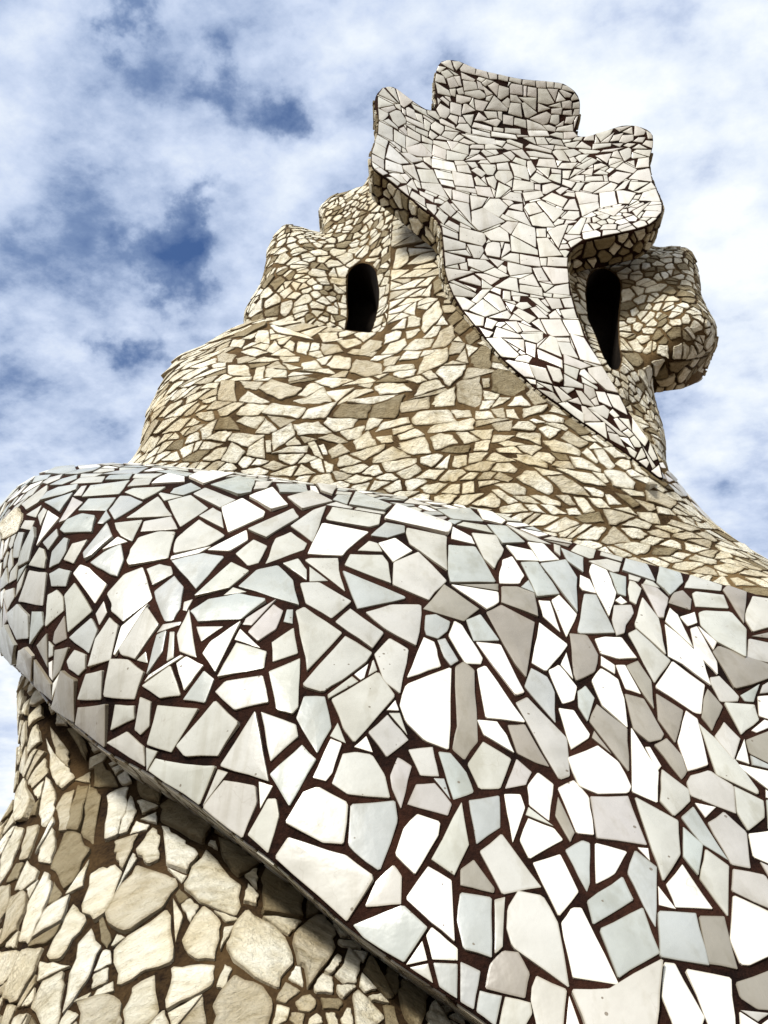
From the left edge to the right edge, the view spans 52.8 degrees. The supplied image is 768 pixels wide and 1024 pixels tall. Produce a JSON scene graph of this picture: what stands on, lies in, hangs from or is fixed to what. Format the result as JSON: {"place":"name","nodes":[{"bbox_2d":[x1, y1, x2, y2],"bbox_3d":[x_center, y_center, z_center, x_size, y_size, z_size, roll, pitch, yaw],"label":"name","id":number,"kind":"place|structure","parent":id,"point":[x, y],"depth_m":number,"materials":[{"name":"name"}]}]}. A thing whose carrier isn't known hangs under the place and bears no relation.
{"place":"outdoors","nodes":[
{"label":"outdoors","id":0,"kind":"place"},
{"bbox_2d":[0,60,767,1023],"bbox_3d":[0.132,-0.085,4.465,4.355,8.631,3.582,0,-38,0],"label":"mosaic tower","id":1,"kind":"structure","parent":0,"point":[384,614],"depth_m":2.64,"materials":[{"name":"tile"}]},
{"bbox_2d":[0,0,767,819],"label":"sky","id":2,"kind":"structure","parent":0,"point":[154,153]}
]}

